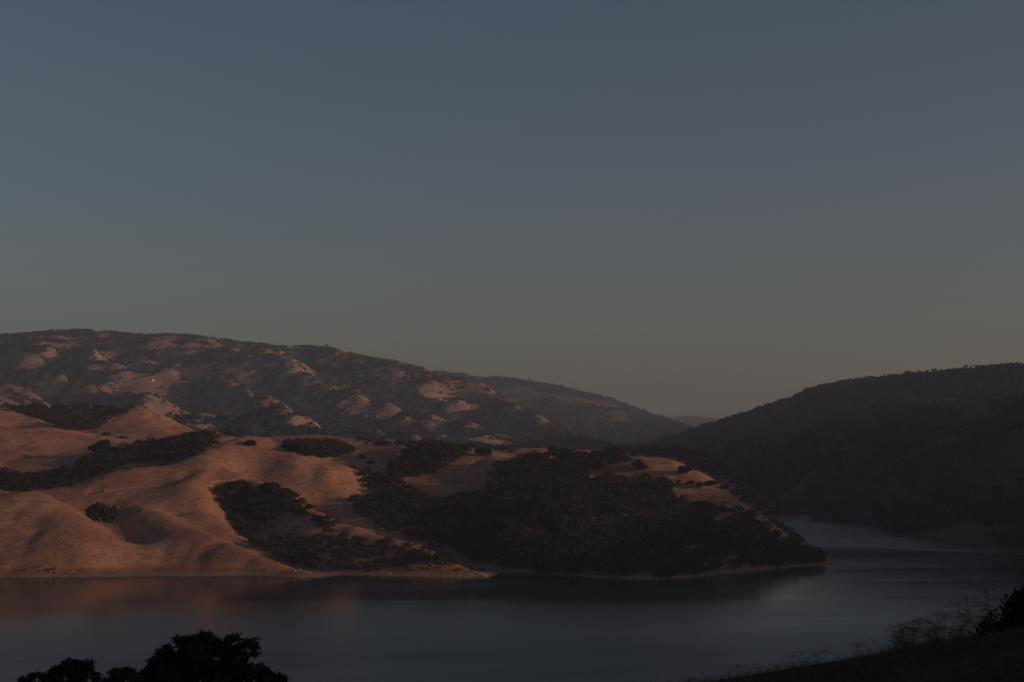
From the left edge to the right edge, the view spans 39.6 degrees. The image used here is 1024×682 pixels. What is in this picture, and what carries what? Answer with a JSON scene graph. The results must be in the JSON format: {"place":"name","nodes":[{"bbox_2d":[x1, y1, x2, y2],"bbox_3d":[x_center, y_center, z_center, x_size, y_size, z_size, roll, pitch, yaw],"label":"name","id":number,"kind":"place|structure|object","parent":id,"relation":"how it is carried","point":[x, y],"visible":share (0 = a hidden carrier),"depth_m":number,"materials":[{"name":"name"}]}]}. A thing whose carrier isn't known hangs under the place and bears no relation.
{"place":"outdoors","nodes":[
{"label":"outdoors","id":0,"kind":"place"},
{"bbox_2d":[71,480,179,492],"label":"path","id":1,"kind":"structure","parent":0,"point":[117,489],"depth_m":1133.80,"materials":[{"name":"brown soil"}]},
{"bbox_2d":[138,629,261,681],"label":"oak tree","id":2,"kind":"object","parent":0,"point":[192,659],"visible":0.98,"depth_m":136.88,"materials":[{"name":"green plant"}]},
{"bbox_2d":[209,479,239,482],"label":"path","id":3,"kind":"structure","parent":0,"point":[225,480],"depth_m":1168.15,"materials":[{"name":"brown soil"}]},
{"bbox_2d":[0,331,603,449],"bbox_3d":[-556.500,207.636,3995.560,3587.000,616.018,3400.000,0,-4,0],"label":"hills","id":4,"kind":"structure","parent":0,"point":[166,379],"depth_m":4042.36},
{"bbox_2d":[0,328,615,449],"bbox_3d":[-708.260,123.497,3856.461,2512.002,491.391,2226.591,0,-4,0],"label":"woodland","id":5,"kind":"object","parent":4,"relation":"on","point":[556,436],"visible":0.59,"depth_m":4001.95,"materials":[{"name":"green plant"}]},
{"bbox_2d":[268,471,339,473],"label":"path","id":6,"kind":"structure","parent":0,"point":[301,471],"depth_m":1201.41,"materials":[{"name":"brown soil"}]},
{"bbox_2d":[0,406,835,579],"bbox_3d":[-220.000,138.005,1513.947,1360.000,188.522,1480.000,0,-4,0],"label":"hills","id":7,"kind":"structure","parent":0,"point":[182,527],"depth_m":1105.73,"materials":[{"name":"brown soil"}]},
{"bbox_2d":[14,480,31,486],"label":"oak tree","id":8,"kind":"object","parent":7,"relation":"on","point":[24,483],"visible":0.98,"depth_m":1207.34,"materials":[{"name":"green plant"}]},
{"bbox_2d":[78,469,91,476],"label":"oak tree","id":9,"kind":"object","parent":7,"relation":"on","point":[84,472],"visible":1,"depth_m":1235.49,"materials":[{"name":"green plant"}]},
{"bbox_2d":[88,468,100,475],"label":"oak tree","id":10,"kind":"object","parent":7,"relation":"on","point":[95,471],"visible":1,"depth_m":1239.89,"materials":[{"name":"green plant"}]},
{"bbox_2d":[87,439,113,452],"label":"oak tree","id":11,"kind":"object","parent":7,"relation":"on","point":[101,445],"visible":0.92,"depth_m":1297.54,"materials":[{"name":"green plant"}]},
{"bbox_2d":[84,501,118,522],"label":"oak tree","id":12,"kind":"object","parent":7,"relation":"on","point":[100,511],"visible":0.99,"depth_m":1054.22,"materials":[{"name":"green plant"}]},
{"bbox_2d":[165,455,179,462],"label":"oak tree","id":13,"kind":"object","parent":7,"relation":"on","point":[172,458],"visible":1,"depth_m":1200.76,"materials":[{"name":"green plant"}]},
{"bbox_2d":[224,430,235,435],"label":"oak tree","id":14,"kind":"object","parent":7,"relation":"on","point":[229,433],"visible":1,"depth_m":1728.36,"materials":[{"name":"green plant"}]},
{"bbox_2d":[226,513,242,519],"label":"oak tree","id":15,"kind":"object","parent":7,"relation":"on","point":[230,516],"visible":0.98,"depth_m":1105.80,"materials":[{"name":"green plant"}]},
{"bbox_2d":[240,481,252,489],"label":"oak tree","id":16,"kind":"object","parent":7,"relation":"on","point":[247,484],"visible":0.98,"depth_m":1155.09,"materials":[{"name":"green plant"}]},
{"bbox_2d":[243,440,256,445],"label":"oak tree","id":17,"kind":"object","parent":7,"relation":"on","point":[252,442],"visible":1,"depth_m":1233.37,"materials":[{"name":"green plant"}]},
{"bbox_2d":[258,482,280,492],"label":"oak tree","id":18,"kind":"object","parent":7,"relation":"on","point":[264,485],"visible":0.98,"depth_m":1137.99,"materials":[{"name":"green plant"}]},
{"bbox_2d":[277,488,293,493],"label":"oak tree","id":19,"kind":"object","parent":7,"relation":"on","point":[289,491],"visible":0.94,"depth_m":1128.29,"materials":[{"name":"green plant"}]},
{"bbox_2d":[282,442,295,447],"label":"oak tree","id":20,"kind":"object","parent":7,"relation":"on","point":[285,444],"visible":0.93,"depth_m":1238.58,"materials":[{"name":"green plant"}]},
{"bbox_2d":[285,444,297,449],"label":"oak tree","id":21,"kind":"object","parent":7,"relation":"on","point":[291,447],"visible":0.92,"depth_m":1232.67,"materials":[{"name":"green plant"}]},
{"bbox_2d":[293,508,306,513],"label":"oak tree","id":22,"kind":"object","parent":7,"relation":"on","point":[300,510],"visible":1,"depth_m":1093.28,"materials":[{"name":"green plant"}]},
{"bbox_2d":[295,443,311,452],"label":"oak tree","id":23,"kind":"object","parent":7,"relation":"on","point":[302,447],"visible":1,"depth_m":1228.76,"materials":[{"name":"green plant"}]},
{"bbox_2d":[305,504,315,508],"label":"oak tree","id":24,"kind":"object","parent":7,"relation":"on","point":[310,506],"visible":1,"depth_m":1100.66,"materials":[{"name":"green plant"}]},
{"bbox_2d":[304,449,317,455],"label":"oak tree","id":25,"kind":"object","parent":7,"relation":"on","point":[311,452],"visible":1,"depth_m":1224.27,"materials":[{"name":"green plant"}]},
{"bbox_2d":[310,515,321,520],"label":"oak tree","id":26,"kind":"object","parent":7,"relation":"on","point":[316,517],"visible":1,"depth_m":1071.24,"materials":[{"name":"green plant"}]},
{"bbox_2d":[312,445,324,455],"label":"oak tree","id":27,"kind":"object","parent":7,"relation":"on","point":[318,447],"visible":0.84,"depth_m":1238.26,"materials":[{"name":"green plant"}]},
{"bbox_2d":[318,451,331,457],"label":"oak tree","id":28,"kind":"object","parent":7,"relation":"on","point":[326,454],"visible":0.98,"depth_m":1235.30,"materials":[{"name":"green plant"}]},
{"bbox_2d":[0,402,826,573],"bbox_3d":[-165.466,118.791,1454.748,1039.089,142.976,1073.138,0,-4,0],"label":"woodland","id":29,"kind":"object","parent":7,"relation":"on","point":[71,418],"visible":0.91,"depth_m":1128.00,"materials":[{"name":"green plant"}]},
{"bbox_2d":[407,528,419,535],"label":"oak tree","id":30,"kind":"object","parent":7,"relation":"on","point":[409,531],"visible":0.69,"depth_m":1097.31,"materials":[{"name":"green plant"}]},
{"bbox_2d":[417,533,427,539],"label":"oak tree","id":31,"kind":"object","parent":7,"relation":"on","point":[421,537],"visible":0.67,"depth_m":1085.30,"materials":[{"name":"green plant"}]},
{"bbox_2d":[458,443,471,450],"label":"oak tree","id":32,"kind":"object","parent":7,"relation":"on","point":[464,447],"visible":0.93,"depth_m":1369.90,"materials":[{"name":"green plant"}]},
{"bbox_2d":[474,447,491,455],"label":"oak tree","id":33,"kind":"object","parent":7,"relation":"on","point":[484,450],"visible":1,"depth_m":1347.31,"materials":[{"name":"green plant"}]},
{"bbox_2d":[543,445,559,457],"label":"oak tree","id":34,"kind":"object","parent":7,"relation":"on","point":[553,448],"visible":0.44,"depth_m":1271.96,"materials":[{"name":"green plant"}]},
{"bbox_2d":[560,447,569,452],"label":"oak tree","id":35,"kind":"object","parent":7,"relation":"on","point":[564,449],"visible":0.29,"depth_m":1265.38,"materials":[{"name":"green plant"}]},
{"bbox_2d":[589,463,603,469],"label":"oak tree","id":36,"kind":"object","parent":7,"relation":"on","point":[599,466],"visible":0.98,"depth_m":1200.19,"materials":[{"name":"green plant"}]},
{"bbox_2d":[589,474,604,484],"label":"oak tree","id":37,"kind":"object","parent":7,"relation":"on","point":[599,478],"visible":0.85,"depth_m":1160.69,"materials":[{"name":"green plant"}]},
{"bbox_2d":[589,450,604,457],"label":"oak tree","id":38,"kind":"object","parent":7,"relation":"on","point":[599,453],"visible":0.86,"depth_m":1237.20,"materials":[{"name":"green plant"}]},
{"bbox_2d":[603,445,625,456],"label":"oak tree","id":39,"kind":"object","parent":7,"relation":"on","point":[613,449],"visible":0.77,"depth_m":1241.09,"materials":[{"name":"green plant"}]},
{"bbox_2d":[631,459,643,465],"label":"oak tree","id":40,"kind":"object","parent":7,"relation":"on","point":[636,462],"visible":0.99,"depth_m":1195.68,"materials":[{"name":"green plant"}]},
{"bbox_2d":[635,463,648,469],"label":"oak tree","id":41,"kind":"object","parent":7,"relation":"on","point":[641,466],"visible":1,"depth_m":1188.92,"materials":[{"name":"green plant"}]},
{"bbox_2d":[653,569,670,576],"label":"oak tree","id":42,"kind":"object","parent":7,"relation":"on","point":[660,572],"visible":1,"depth_m":912.32,"materials":[{"name":"green plant"}]},
{"bbox_2d":[654,477,669,482],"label":"oak tree","id":43,"kind":"object","parent":7,"relation":"on","point":[662,479],"visible":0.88,"depth_m":1165.48,"materials":[{"name":"green plant"}]},
{"bbox_2d":[663,496,682,508],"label":"oak tree","id":44,"kind":"object","parent":7,"relation":"on","point":[674,501],"visible":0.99,"depth_m":1086.96,"materials":[{"name":"green plant"}]},
{"bbox_2d":[678,465,690,474],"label":"oak tree","id":45,"kind":"object","parent":7,"relation":"on","point":[683,469],"visible":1,"depth_m":1174.91,"materials":[{"name":"green plant"}]},
{"bbox_2d":[690,565,705,573],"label":"oak tree","id":46,"kind":"object","parent":7,"relation":"on","point":[697,569],"visible":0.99,"depth_m":932.94,"materials":[{"name":"green plant"}]},
{"bbox_2d":[693,501,705,507],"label":"oak tree","id":47,"kind":"object","parent":7,"relation":"on","point":[698,503],"visible":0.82,"depth_m":1093.67,"materials":[{"name":"green plant"}]},
{"bbox_2d":[701,501,717,509],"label":"oak tree","id":48,"kind":"object","parent":7,"relation":"on","point":[710,505],"visible":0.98,"depth_m":1085.22,"materials":[{"name":"green plant"}]},
{"bbox_2d":[705,480,717,485],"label":"oak tree","id":49,"kind":"object","parent":7,"relation":"on","point":[710,482],"visible":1,"depth_m":1159.88,"materials":[{"name":"green plant"}]},
{"bbox_2d":[718,485,727,489],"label":"oak tree","id":50,"kind":"object","parent":7,"relation":"on","point":[723,487],"visible":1,"depth_m":1159.28,"materials":[{"name":"green plant"}]},
{"bbox_2d":[766,532,779,537],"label":"oak tree","id":51,"kind":"object","parent":7,"relation":"on","point":[775,534],"visible":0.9,"depth_m":1053.09,"materials":[{"name":"green plant"}]},
{"bbox_2d":[0,511,1023,681],"bbox_3d":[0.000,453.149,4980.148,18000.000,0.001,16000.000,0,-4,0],"label":"lake","id":52,"kind":"structure","parent":0,"point":[872,582],"depth_m":711.17,"materials":[{"name":"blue liquid"}]},
{"bbox_2d":[0,0,1023,418],"label":"sky","id":53,"kind":"structure","parent":0,"point":[719,209],"materials":[{"name":"blue"}]},
{"bbox_2d":[449,375,678,443],"bbox_3d":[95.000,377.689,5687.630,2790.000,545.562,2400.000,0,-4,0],"label":"hills","id":54,"kind":"structure","parent":0,"point":[523,391],"depth_m":5455.43,"materials":[{"name":"plant"}]},
{"bbox_2d":[438,370,692,443],"bbox_3d":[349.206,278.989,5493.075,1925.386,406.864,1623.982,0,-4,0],"label":"distant woodland","id":55,"kind":"object","parent":54,"relation":"on","point":[644,421],"visible":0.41,"depth_m":5247.82,"materials":[{"name":"green plant"}]},
{"bbox_2d":[668,416,718,426],"bbox_3d":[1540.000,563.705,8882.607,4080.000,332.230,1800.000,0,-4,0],"label":"hills","id":56,"kind":"structure","parent":0,"point":[695,421],"depth_m":8756.95,"materials":[{"name":"grey"}]},
{"bbox_2d":[626,618,1023,681],"bbox_3d":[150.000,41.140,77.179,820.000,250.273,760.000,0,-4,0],"label":"hillside","id":57,"kind":"structure","parent":0,"point":[913,671],"depth_m":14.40,"materials":[{"name":"brown plant"}]},
{"bbox_2d":[17,671,48,681],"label":"oak tree","id":58,"kind":"object","parent":57,"relation":"on","point":[32,677],"visible":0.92,"depth_m":149.76,"materials":[{"name":"green plant"}]},
{"bbox_2d":[40,657,104,681],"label":"oak tree","id":59,"kind":"object","parent":57,"relation":"on","point":[84,671],"visible":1,"depth_m":145.59,"materials":[{"name":"green plant"}]},
{"bbox_2d":[100,665,148,681],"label":"oak tree","id":60,"kind":"object","parent":57,"relation":"on","point":[127,674],"visible":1,"depth_m":134.32,"materials":[{"name":"green plant"}]},
{"bbox_2d":[254,662,291,681],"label":"oak tree","id":61,"kind":"object","parent":57,"relation":"on","point":[266,674],"visible":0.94,"depth_m":140.51,"materials":[{"name":"green plant"}]},
{"bbox_2d":[882,631,912,648],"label":"dry weed","id":62,"kind":"object","parent":57,"relation":"on","point":[895,640],"visible":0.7,"depth_m":25.98,"materials":[{"name":"plant"}]},
{"bbox_2d":[884,623,916,644],"bbox_3d":[6.547,5.018,23.990,0.555,0.535,0.455,-2,-5,26],"label":"dry weed","id":63,"kind":"object","parent":57,"relation":"on","point":[899,629],"visible":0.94,"depth_m":24.02,"materials":[{"name":"black plant"}]},
{"bbox_2d":[898,619,929,645],"bbox_3d":[6.708,4.895,23.665,0.576,0.555,0.444,2,-5,-29],"label":"dry weed","id":64,"kind":"object","parent":57,"relation":"on","point":[914,630],"visible":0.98,"depth_m":23.71,"materials":[{"name":"black plant"}]},
{"bbox_2d":[894,617,933,643],"bbox_3d":[6.794,4.955,23.919,0.701,0.587,0.534,-1,-4,18],"label":"dry weed","id":65,"kind":"object","parent":57,"relation":"on","point":[911,628],"visible":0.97,"depth_m":23.95,"materials":[{"name":"black plant"}]},
{"bbox_2d":[900,621,934,641],"bbox_3d":[6.859,4.969,23.963,0.521,0.484,0.531,1,-4,-10],"label":"dry weed","id":66,"kind":"object","parent":57,"relation":"on","point":[919,630],"visible":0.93,"depth_m":23.96,"materials":[{"name":"black plant"}]},
{"bbox_2d":[914,618,939,637],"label":"dry weed","id":67,"kind":"object","parent":57,"relation":"on","point":[926,623],"visible":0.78,"depth_m":24.64,"materials":[{"name":"black plant"}]},
{"bbox_2d":[918,618,949,638],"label":"dry weed","id":68,"kind":"object","parent":57,"relation":"on","point":[932,624],"visible":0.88,"depth_m":24.72,"materials":[{"name":"black plant"}]},
{"bbox_2d":[923,607,953,638],"bbox_3d":[7.083,4.785,23.759,0.528,0.628,0.602,-2,-5,30],"label":"dry weed","id":69,"kind":"object","parent":57,"relation":"on","point":[938,619],"visible":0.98,"depth_m":23.75,"materials":[{"name":"black plant"}]},
{"bbox_2d":[933,611,949,638],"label":"dry weed","id":70,"kind":"object","parent":57,"relation":"on","point":[941,620],"visible":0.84,"depth_m":24.69,"materials":[{"name":"black plant"}]},
{"bbox_2d":[938,616,964,631],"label":"dry weed","id":71,"kind":"object","parent":57,"relation":"on","point":[952,623],"visible":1,"depth_m":23.73,"materials":[{"name":"black plant"}]},
{"bbox_2d":[945,601,976,636],"bbox_3d":[7.674,4.777,24.256,0.462,0.694,0.600,3,-5,-33],"label":"dry weed","id":72,"kind":"object","parent":57,"relation":"on","point":[958,605],"visible":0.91,"depth_m":24.27,"materials":[{"name":"black plant"}]},
{"bbox_2d":[949,611,972,633],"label":"dry weed","id":73,"kind":"object","parent":57,"relation":"on","point":[956,619],"visible":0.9,"depth_m":24.09,"materials":[{"name":"black plant"}]},
{"bbox_2d":[951,596,983,633],"bbox_3d":[7.535,4.593,23.639,0.769,0.772,0.586,4,-6,-44],"label":"dry weed","id":74,"kind":"object","parent":57,"relation":"on","point":[966,610],"visible":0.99,"depth_m":23.68,"materials":[{"name":"plant"}]},
{"bbox_2d":[966,608,994,624],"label":"dry weed","id":75,"kind":"object","parent":57,"relation":"on","point":[981,613],"visible":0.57,"depth_m":25.26,"materials":[{"name":"black plant"}]},
{"bbox_2d":[972,602,996,623],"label":"dry weed","id":76,"kind":"object","parent":57,"relation":"on","point":[982,611],"visible":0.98,"depth_m":23.78,"materials":[{"name":"plant"}]},
{"bbox_2d":[971,585,1010,629],"bbox_3d":[7.603,4.315,22.731,0.573,0.808,0.699,1,-4,-10],"label":"dry weed","id":77,"kind":"object","parent":57,"relation":"on","point":[988,596],"visible":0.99,"depth_m":22.74,"materials":[{"name":"plant"}]},
{"bbox_2d":[964,584,1023,637],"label":"bush","id":78,"kind":"object","parent":57,"relation":"on","point":[1012,612],"visible":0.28,"depth_m":23.74,"materials":[{"name":"green plant"}]},
{"bbox_2d":[643,368,1023,553],"bbox_3d":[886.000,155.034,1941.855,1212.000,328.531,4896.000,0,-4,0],"label":"hills","id":79,"kind":"structure","parent":0,"point":[1004,464],"depth_m":1868.54,"materials":[{"name":"plant"}]},
{"bbox_2d":[619,362,1023,548],"bbox_3d":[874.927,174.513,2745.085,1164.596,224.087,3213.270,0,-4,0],"label":"woodland","id":80,"kind":"object","parent":79,"relation":"on","point":[980,438],"visible":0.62,"depth_m":2007.56,"materials":[{"name":"green plant"}]}
]}

